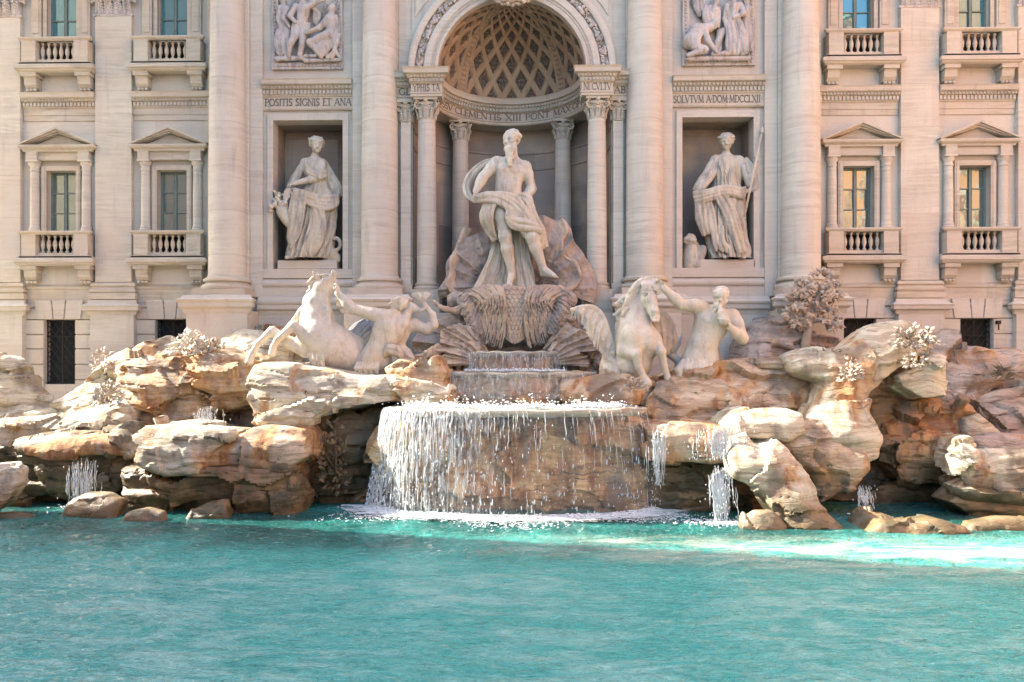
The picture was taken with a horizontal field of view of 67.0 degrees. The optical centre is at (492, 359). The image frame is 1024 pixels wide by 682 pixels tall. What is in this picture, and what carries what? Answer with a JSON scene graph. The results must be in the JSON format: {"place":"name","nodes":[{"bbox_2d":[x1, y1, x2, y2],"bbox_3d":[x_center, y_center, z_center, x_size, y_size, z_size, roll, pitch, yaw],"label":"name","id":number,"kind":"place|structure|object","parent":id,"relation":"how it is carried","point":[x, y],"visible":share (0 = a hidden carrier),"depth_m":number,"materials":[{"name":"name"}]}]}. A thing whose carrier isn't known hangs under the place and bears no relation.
{"place":"outdoors","nodes":[
{"label":"outdoors","id":0,"kind":"place"},
{"bbox_2d":[0,500,1023,681],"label":"pool water","id":1,"kind":"structure","parent":0,"point":[177,595],"depth_m":16.11,"materials":[{"name":"teal liquid"}]},
{"bbox_2d":[0,461,28,509],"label":"rock","id":2,"kind":"object","parent":1,"relation":"in","point":[14,480],"visible":1,"depth_m":25.21,"materials":[{"name":"beige stone"}]},
{"bbox_2d":[0,511,34,517],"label":"rock","id":3,"kind":"object","parent":1,"relation":"in","point":[13,514],"visible":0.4,"depth_m":24.66,"materials":[{"name":"brown stone"}]},
{"bbox_2d":[57,459,101,505],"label":"waterfall","id":4,"kind":"structure","parent":1,"relation":"on","point":[85,478],"depth_m":25.86,"materials":[{"name":"white liquid"}]},
{"bbox_2d":[61,491,127,517],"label":"rock","id":5,"kind":"object","parent":1,"relation":"in","point":[98,504],"visible":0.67,"depth_m":24.75,"materials":[{"name":"stone"}]},
{"bbox_2d":[121,507,167,521],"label":"rock","id":6,"kind":"object","parent":1,"relation":"in","point":[145,514],"visible":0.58,"depth_m":24.05,"materials":[{"name":"beige stone"}]},
{"bbox_2d":[186,499,233,518],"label":"rock","id":7,"kind":"object","parent":1,"relation":"in","point":[218,509],"visible":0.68,"depth_m":24.41,"materials":[{"name":"stone"}]},
{"bbox_2d":[47,504,886,531],"bbox_3d":[-1.205,4.923,24.480,27.761,0.179,4.066,0,0,1],"label":"foam","id":8,"kind":"object","parent":1,"relation":"on","point":[638,514],"visible":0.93,"depth_m":24.37,"materials":[{"name":"white"}]},
{"bbox_2d":[365,407,660,518],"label":"waterfall","id":9,"kind":"structure","parent":1,"relation":"on","point":[384,418],"depth_m":25.05,"materials":[{"name":"white liquid"}]},
{"bbox_2d":[645,427,668,485],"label":"waterfall","id":10,"kind":"structure","parent":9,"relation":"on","point":[663,455],"depth_m":24.40,"materials":[{"name":"white liquid"}]},
{"bbox_2d":[640,456,764,511],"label":"rock","id":11,"kind":"object","parent":1,"relation":"in","point":[684,487],"visible":0.3,"depth_m":25.69,"materials":[{"name":"brown stone"}]},
{"bbox_2d":[638,417,729,465],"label":"rock","id":12,"kind":"object","parent":11,"relation":"on","point":[676,434],"visible":0.59,"depth_m":25.01,"materials":[{"name":"stone"}]},
{"bbox_2d":[705,466,738,520],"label":"waterfall","id":13,"kind":"structure","parent":1,"relation":"on","point":[719,499],"depth_m":23.61,"materials":[{"name":"white liquid"}]},
{"bbox_2d":[738,509,786,529],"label":"rock","id":14,"kind":"object","parent":1,"relation":"in","point":[766,519],"visible":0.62,"depth_m":22.84,"materials":[{"name":"beige stone"}]},
{"bbox_2d":[722,431,842,529],"bbox_3d":[8.877,3.831,24.004,3.636,3.284,2.149,0,0,27],"label":"rock","id":15,"kind":"object","parent":1,"relation":"in","point":[772,474],"visible":0.83,"depth_m":23.36,"materials":[{"name":"beige stone"}]},
{"bbox_2d":[684,425,754,459],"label":"waterfall","id":16,"kind":"structure","parent":15,"relation":"on","point":[724,442],"depth_m":24.07,"materials":[{"name":"white liquid"}]},
{"bbox_2d":[710,405,804,441],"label":"rock","id":17,"kind":"object","parent":15,"relation":"on","point":[783,424],"visible":0.84,"depth_m":24.86,"materials":[{"name":"beige stone"}]},
{"bbox_2d":[781,417,869,501],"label":"rock","id":18,"kind":"object","parent":15,"relation":"on","point":[832,469],"visible":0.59,"depth_m":24.75,"materials":[{"name":"stone"}]},
{"bbox_2d":[778,320,933,461],"bbox_3d":[12.601,1.000,26.534,5.161,4.795,3.399,0,0,1],"label":"rock","id":19,"kind":"object","parent":18,"relation":"on","point":[840,410],"visible":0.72,"depth_m":26.01,"materials":[{"name":"beige stone"}]},
{"bbox_2d":[816,343,850,355],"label":"carved plant","id":20,"kind":"object","parent":19,"relation":"on","point":[832,348],"visible":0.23,"depth_m":26.34,"materials":[{"name":"stone"}]},
{"bbox_2d":[836,356,865,382],"bbox_3d":[11.701,0.299,25.266,0.916,0.910,0.779,0,0,-40],"label":"carved plant","id":21,"kind":"object","parent":19,"relation":"on","point":[855,368],"visible":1,"depth_m":25.26,"materials":[{"name":"stone"}]},
{"bbox_2d":[886,322,945,348],"bbox_3d":[13.718,-0.807,25.168,1.823,0.916,0.914,0,0,1],"label":"carved plant","id":22,"kind":"object","parent":19,"relation":"on","point":[920,337],"visible":1,"depth_m":25.06,"materials":[{"name":"stone"}]},
{"bbox_2d":[901,343,931,369],"bbox_3d":[13.634,-0.106,24.936,0.822,0.879,0.856,0,0,39],"label":"carved plant","id":23,"kind":"object","parent":19,"relation":"attached to","point":[925,362],"visible":1,"depth_m":24.86,"materials":[{"name":"stone"}]},
{"bbox_2d":[603,542,1023,572],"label":"drifting foam","id":24,"kind":"object","parent":1,"relation":"on","point":[832,554],"visible":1,"depth_m":19.50,"materials":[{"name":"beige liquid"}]},
{"bbox_2d":[847,506,893,524],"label":"rock","id":25,"kind":"object","parent":1,"relation":"in","point":[860,514],"visible":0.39,"depth_m":23.79,"materials":[{"name":"brown stone"}]},
{"bbox_2d":[857,486,875,510],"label":"waterfall","id":26,"kind":"structure","parent":25,"relation":"on","point":[865,498],"depth_m":24.25,"materials":[{"name":"white liquid"}]},
{"bbox_2d":[856,514,970,534],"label":"rock","id":27,"kind":"object","parent":1,"relation":"in","point":[921,524],"visible":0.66,"depth_m":22.42,"materials":[{"name":"beige stone"}]},
{"bbox_2d":[931,486,1023,515],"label":"rock","id":28,"kind":"object","parent":1,"relation":"in","point":[948,501],"visible":0.46,"depth_m":24.70,"materials":[{"name":"brown stone"}]},
{"bbox_2d":[932,432,1023,505],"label":"rock","id":29,"kind":"object","parent":28,"relation":"on","point":[971,471],"visible":0.91,"depth_m":24.85,"materials":[{"name":"beige stone"}]},
{"bbox_2d":[971,432,1023,448],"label":"rock","id":30,"kind":"object","parent":29,"relation":"on","point":[992,440],"visible":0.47,"depth_m":25.71,"materials":[{"name":"beige stone"}]},
{"bbox_2d":[961,515,1023,530],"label":"rock","id":31,"kind":"object","parent":1,"relation":"in","point":[1000,522],"visible":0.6,"depth_m":22.69,"materials":[{"name":"beige stone"}]},
{"bbox_3d":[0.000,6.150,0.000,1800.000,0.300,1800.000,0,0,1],"label":"ground","id":32,"kind":"structure","parent":0,"visible":0},
{"bbox_2d":[0,420,144,505],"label":"rock","id":33,"kind":"object","parent":32,"relation":"on","point":[47,481],"visible":0.38,"depth_m":26.72,"materials":[{"name":"brown stone"}]},
{"bbox_2d":[0,399,142,447],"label":"rock","id":34,"kind":"object","parent":33,"relation":"on","point":[97,417],"visible":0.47,"depth_m":28.35,"materials":[{"name":"beige stone"}]},
{"bbox_2d":[21,425,147,460],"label":"rock","id":35,"kind":"object","parent":33,"relation":"on","point":[70,448],"visible":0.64,"depth_m":26.46,"materials":[{"name":"stone"}]},
{"bbox_2d":[91,379,125,407],"bbox_3d":[-13.685,1.166,27.529,1.153,1.069,1.094,0,0,-19],"label":"carved plant","id":36,"kind":"object","parent":33,"relation":"on","point":[103,391],"visible":1,"depth_m":27.41,"materials":[{"name":"grey stone"}]},
{"bbox_2d":[120,456,319,515],"bbox_3d":[-9.408,4.451,26.590,6.659,3.078,3.734,0,0,1],"label":"rock","id":37,"kind":"object","parent":32,"relation":"on","point":[248,485],"visible":0.48,"depth_m":25.15,"materials":[{"name":"brown stone"}]},
{"bbox_2d":[132,415,250,476],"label":"rock","id":38,"kind":"object","parent":37,"relation":"on","point":[166,447],"visible":0.79,"depth_m":24.97,"materials":[{"name":"beige stone"}]},
{"bbox_2d":[193,406,225,425],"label":"waterfall","id":39,"kind":"structure","parent":38,"relation":"on","point":[205,417],"depth_m":27.17,"materials":[{"name":"white liquid"}]},
{"bbox_2d":[208,424,327,466],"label":"rock","id":40,"kind":"object","parent":37,"relation":"on","point":[288,444],"visible":0.66,"depth_m":25.20,"materials":[{"name":"stone"}]},
{"bbox_2d":[315,416,351,496],"bbox_3d":[-5.441,3.318,26.434,1.225,2.782,0.788,0,0,-16],"label":"carved plant","id":41,"kind":"object","parent":40,"relation":"on","point":[321,476],"visible":1,"depth_m":26.50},
{"bbox_2d":[311,402,396,503],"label":"rock","id":42,"kind":"object","parent":32,"relation":"on","point":[360,426],"visible":0.22,"depth_m":27.36,"materials":[{"name":"brown stone"}]},
{"bbox_2d":[5,409,750,438],"bbox_3d":[0.620,3.477,31.838,44.263,6.690,7.044,0,0,1],"label":"rock","id":43,"kind":"object","parent":32,"relation":"on","point":[242,419],"visible":0.01,"depth_m":30.25,"materials":[{"name":"beige stone"}]},
{"bbox_2d":[0,352,57,418],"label":"rock","id":44,"kind":"object","parent":43,"relation":"on","point":[23,392],"visible":0.76,"depth_m":31.34,"materials":[{"name":"beige stone"}]},
{"bbox_2d":[89,347,118,371],"bbox_3d":[-15.369,-0.035,30.619,1.066,1.068,1.084,0,0,1],"label":"carved plant","id":45,"kind":"object","parent":43,"relation":"on","point":[96,359],"visible":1,"depth_m":30.54,"materials":[{"name":"stone"}]},
{"bbox_2d":[49,335,183,412],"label":"rock","id":46,"kind":"object","parent":43,"relation":"on","point":[79,397],"visible":0.2,"depth_m":31.76,"materials":[{"name":"beige stone"}]},
{"bbox_2d":[115,347,276,424],"bbox_3d":[-11.381,1.071,30.292,6.259,3.391,4.538,0,0,1],"label":"rock","id":47,"kind":"object","parent":43,"relation":"on","point":[176,387],"visible":0.61,"depth_m":28.69,"materials":[{"name":"stone"}]},
{"bbox_2d":[163,327,213,357],"bbox_3d":[-11.465,-0.650,29.204,1.874,1.207,1.747,0,0,1],"label":"carved plant","id":48,"kind":"object","parent":47,"relation":"on","point":[191,339],"visible":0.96,"depth_m":28.89,"materials":[{"name":"beige stone"}]},
{"bbox_2d":[200,336,225,351],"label":"carved plant","id":49,"kind":"object","parent":47,"relation":"on","point":[217,345],"visible":0.88,"depth_m":29.32,"materials":[{"name":"stone"}]},
{"bbox_2d":[220,324,303,361],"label":"rock","id":50,"kind":"object","parent":47,"relation":"on","point":[244,340],"visible":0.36,"depth_m":31.21,"materials":[{"name":"beige stone"}]},
{"bbox_2d":[245,362,456,425],"bbox_3d":[-4.956,1.279,28.228,7.583,2.430,4.602,0,0,1],"label":"rock","id":51,"kind":"object","parent":43,"relation":"on","point":[296,393],"visible":0.83,"depth_m":26.64,"materials":[{"name":"beige stone"}]},
{"bbox_2d":[245,270,373,370],"bbox_3d":[-6.747,-1.268,29.082,4.937,4.188,1.820,0,0,1],"label":"horse statue","id":52,"kind":"object","parent":51,"relation":"on","point":[323,337],"visible":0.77,"depth_m":28.49,"materials":[{"name":"beige stone"}]},
{"bbox_2d":[412,284,601,373],"bbox_3d":[0.896,-1.113,31.009,8.436,3.878,1.884,0,0,1],"label":"shell chariot","id":53,"kind":"object","parent":43,"relation":"on","point":[490,317],"visible":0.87,"depth_m":30.48,"materials":[{"name":"brown stone"}]},
{"bbox_2d":[462,128,558,286],"bbox_3d":[0.692,-6.170,31.690,3.953,6.652,1.271,0,0,1],"label":"bearded statue","id":54,"kind":"object","parent":53,"relation":"on","point":[508,208],"visible":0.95,"depth_m":31.57,"materials":[{"name":"stone"}]},
{"bbox_2d":[465,351,566,372],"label":"waterfall","id":55,"kind":"object","parent":43,"relation":"on","point":[539,362],"visible":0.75,"depth_m":29.69,"materials":[{"name":"grey liquid"}]},
{"bbox_2d":[642,357,809,419],"bbox_3d":[8.624,1.320,28.658,6.656,2.867,4.913,0,0,1],"label":"rock","id":56,"kind":"object","parent":43,"relation":"on","point":[707,393],"visible":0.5,"depth_m":26.99,"materials":[{"name":"stone"}]},
{"bbox_2d":[654,280,748,376],"bbox_3d":[7.448,-0.872,27.707,3.383,3.988,1.231,0,0,1],"label":"sea man statue","id":57,"kind":"object","parent":56,"relation":"on","point":[715,322],"visible":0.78,"depth_m":27.57,"materials":[{"name":"beige stone"}]},
{"bbox_2d":[726,315,841,359],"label":"rock","id":58,"kind":"object","parent":43,"relation":"on","point":[771,336],"visible":0.32,"depth_m":31.32,"materials":[{"name":"beige stone"}]},
{"bbox_2d":[780,266,847,347],"bbox_3d":[12.755,-1.854,30.755,2.813,3.768,1.035,0,0,1],"label":"carved tree","id":59,"kind":"object","parent":58,"relation":"on","point":[812,297],"visible":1,"depth_m":30.61,"materials":[{"name":"stone"}]},
{"bbox_2d":[922,328,1023,403],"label":"rock","id":60,"kind":"object","parent":43,"relation":"on","point":[965,366],"visible":0.56,"depth_m":28.78,"materials":[{"name":"beige stone"}]},
{"bbox_2d":[966,379,1023,433],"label":"rock","id":61,"kind":"object","parent":43,"relation":"on","point":[1001,410],"visible":0.45,"depth_m":27.56,"materials":[{"name":"beige stone"}]},
{"bbox_2d":[979,361,1023,379],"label":"carved plant","id":62,"kind":"object","parent":61,"relation":"on","point":[1002,372],"visible":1,"depth_m":27.62,"materials":[{"name":"stone"}]},
{"bbox_2d":[363,396,650,511],"bbox_3d":[0.711,3.724,27.418,10.482,4.921,4.200,0,0,1],"label":"rock","id":63,"kind":"object","parent":32,"relation":"on","point":[589,490],"visible":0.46,"depth_m":25.94,"materials":[{"name":"beige stone"}]},
{"bbox_2d":[384,354,458,404],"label":"rock","id":64,"kind":"object","parent":63,"relation":"on","point":[436,369],"visible":0.51,"depth_m":27.40,"materials":[{"name":"stone"}]},
{"bbox_2d":[333,283,438,374],"bbox_3d":[-3.935,-0.836,28.732,3.788,3.984,1.259,0,0,1],"label":"sea man statue","id":65,"kind":"object","parent":64,"relation":"on","point":[393,328],"visible":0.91,"depth_m":28.39,"materials":[{"name":"beige stone"}]},
{"bbox_2d":[449,370,582,402],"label":"rock","id":66,"kind":"object","parent":63,"relation":"on","point":[460,387],"visible":0.14,"depth_m":28.32,"materials":[{"name":"stone"}]},
{"bbox_2d":[448,373,596,398],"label":"waterfall","id":67,"kind":"structure","parent":66,"relation":"on","point":[497,380],"depth_m":27.61,"materials":[{"name":"white liquid"}]},
{"bbox_2d":[451,371,596,403],"bbox_3d":[1.022,1.060,29.401,5.724,1.280,3.766,0,0,1],"label":"basin","id":68,"kind":"object","parent":66,"relation":"on","point":[508,385],"visible":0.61,"depth_m":27.87,"materials":[{"name":"grey stone"}]},
{"bbox_2d":[387,403,647,417],"bbox_3d":[0.811,1.721,26.711,8.819,0.320,4.055,0,0,1],"label":"basin","id":69,"kind":"object","parent":63,"relation":"on","point":[556,412],"visible":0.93,"depth_m":25.01,"materials":[{"name":"grey stone"}]},
{"bbox_2d":[382,367,646,408],"bbox_3d":[0.709,0.932,27.321,9.049,1.354,4.302,0,0,1],"label":"foam","id":70,"kind":"object","parent":69,"relation":"on","point":[527,405],"visible":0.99,"depth_m":25.57,"materials":[{"name":"white"}]},
{"bbox_2d":[556,373,654,408],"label":"rock","id":71,"kind":"object","parent":63,"relation":"on","point":[593,388],"visible":0.51,"depth_m":27.40,"materials":[{"name":"stone"}]},
{"bbox_2d":[570,275,681,386],"bbox_3d":[4.895,-0.986,28.222,3.873,4.131,1.832,0,0,18],"label":"horse statue","id":72,"kind":"object","parent":71,"relation":"on","point":[645,331],"visible":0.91,"depth_m":27.78,"materials":[{"name":"beige stone"}]},
{"bbox_2d":[620,375,649,391],"bbox_3d":[4.927,0.807,26.853,1.036,0.563,0.782,0,0,-16],"label":"carved plant","id":73,"kind":"object","parent":71,"relation":"on","point":[634,381],"visible":1,"depth_m":26.81,"materials":[{"name":"stone"}]},
{"bbox_2d":[0,0,1023,399],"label":"palace facade","id":74,"kind":"structure","parent":32,"relation":"on","point":[152,152],"depth_m":33.98,"materials":[{"name":"stone"}]},
{"bbox_2d":[51,173,75,230],"bbox_3d":[-19.513,-7.150,35.526,1.320,2.740,0.425,0,0,1],"label":"window","id":75,"kind":"structure","parent":74,"relation":"in","point":[63,186],"depth_m":35.39,"materials":[{"name":"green glass"}]},
{"bbox_2d":[51,0,75,35],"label":"window","id":76,"kind":"structure","parent":74,"relation":"in","point":[63,12],"depth_m":35.40,"materials":[{"name":"green glass"}]},
{"bbox_2d":[161,173,186,229],"bbox_3d":[-14.455,-7.150,35.404,1.320,2.740,0.425,0,0,1],"label":"window","id":77,"kind":"structure","parent":74,"relation":"in","point":[173,185],"depth_m":35.27,"materials":[{"name":"grey glass"}]},
{"bbox_2d":[161,0,186,34],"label":"window","id":78,"kind":"structure","parent":74,"relation":"in","point":[173,12],"depth_m":35.28,"materials":[{"name":"blue glass"}]},
{"bbox_2d":[268,135,342,268],"bbox_3d":[-8.276,-6.984,34.361,3.212,5.961,1.494,0,0,1],"label":"robed statue","id":79,"kind":"object","parent":74,"relation":"in","point":[307,215],"visible":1,"depth_m":33.92,"materials":[{"name":"stone"}]},
{"bbox_2d":[438,215,596,303],"bbox_3d":[1.030,-4.218,32.540,6.737,3.721,0.958,0,0,1],"label":"shell throne","id":80,"kind":"object","parent":74,"relation":"attached to","point":[568,264],"visible":0.69,"depth_m":32.42,"materials":[{"name":"stone"}]},
{"bbox_2d":[682,127,763,267],"bbox_3d":[10.024,-6.885,33.920,3.409,6.383,1.498,0,0,1],"label":"robed statue","id":81,"kind":"object","parent":74,"relation":"on","point":[721,204],"visible":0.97,"depth_m":33.54,"materials":[{"name":"stone"}]},
{"bbox_2d":[843,169,869,226],"bbox_3d":[16.136,-7.150,34.670,1.320,2.740,0.425,0,0,1],"label":"window","id":82,"kind":"structure","parent":74,"relation":"in","point":[856,182],"depth_m":34.53,"materials":[{"name":"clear glass"}]},
{"bbox_2d":[843,0,869,27],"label":"window","id":83,"kind":"structure","parent":74,"relation":"in","point":[856,13],"depth_m":34.53,"materials":[{"name":"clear glass"}]},
{"bbox_2d":[960,168,984,226],"bbox_3d":[21.195,-7.150,34.549,1.320,2.740,0.425,0,0,1],"label":"window","id":84,"kind":"structure","parent":74,"relation":"in","point":[972,180],"depth_m":34.41,"materials":[{"name":"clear glass"}]},
{"bbox_2d":[959,0,985,26],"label":"window","id":85,"kind":"structure","parent":74,"relation":"in","point":[972,13],"depth_m":34.42,"materials":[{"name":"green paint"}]},
{"bbox_2d":[827,461,938,503],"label":"rock","id":86,"kind":"object","parent":32,"relation":"on","point":[886,490],"visible":0.16,"depth_m":26.93,"materials":[{"name":"brown stone"}]},
{"bbox_2d":[874,393,976,490],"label":"rock","id":87,"kind":"object","parent":86,"relation":"on","point":[912,430],"visible":0.55,"depth_m":26.75,"materials":[{"name":"brown stone"}]},
{"bbox_2d":[869,380,903,428],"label":"rock","id":88,"kind":"object","parent":87,"relation":"on","point":[883,397],"visible":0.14,"depth_m":27.57,"materials":[{"name":"brown stone"}]},
{"bbox_2d":[883,352,947,398],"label":"rock","id":89,"kind":"object","parent":87,"relation":"on","point":[916,382],"visible":0.8,"depth_m":26.23,"materials":[{"name":"beige stone"}]},
{"bbox_2d":[959,413,999,436],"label":"rock","id":90,"kind":"object","parent":87,"relation":"on","point":[976,424],"visible":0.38,"depth_m":26.60,"materials":[{"name":"beige stone"}]}
]}

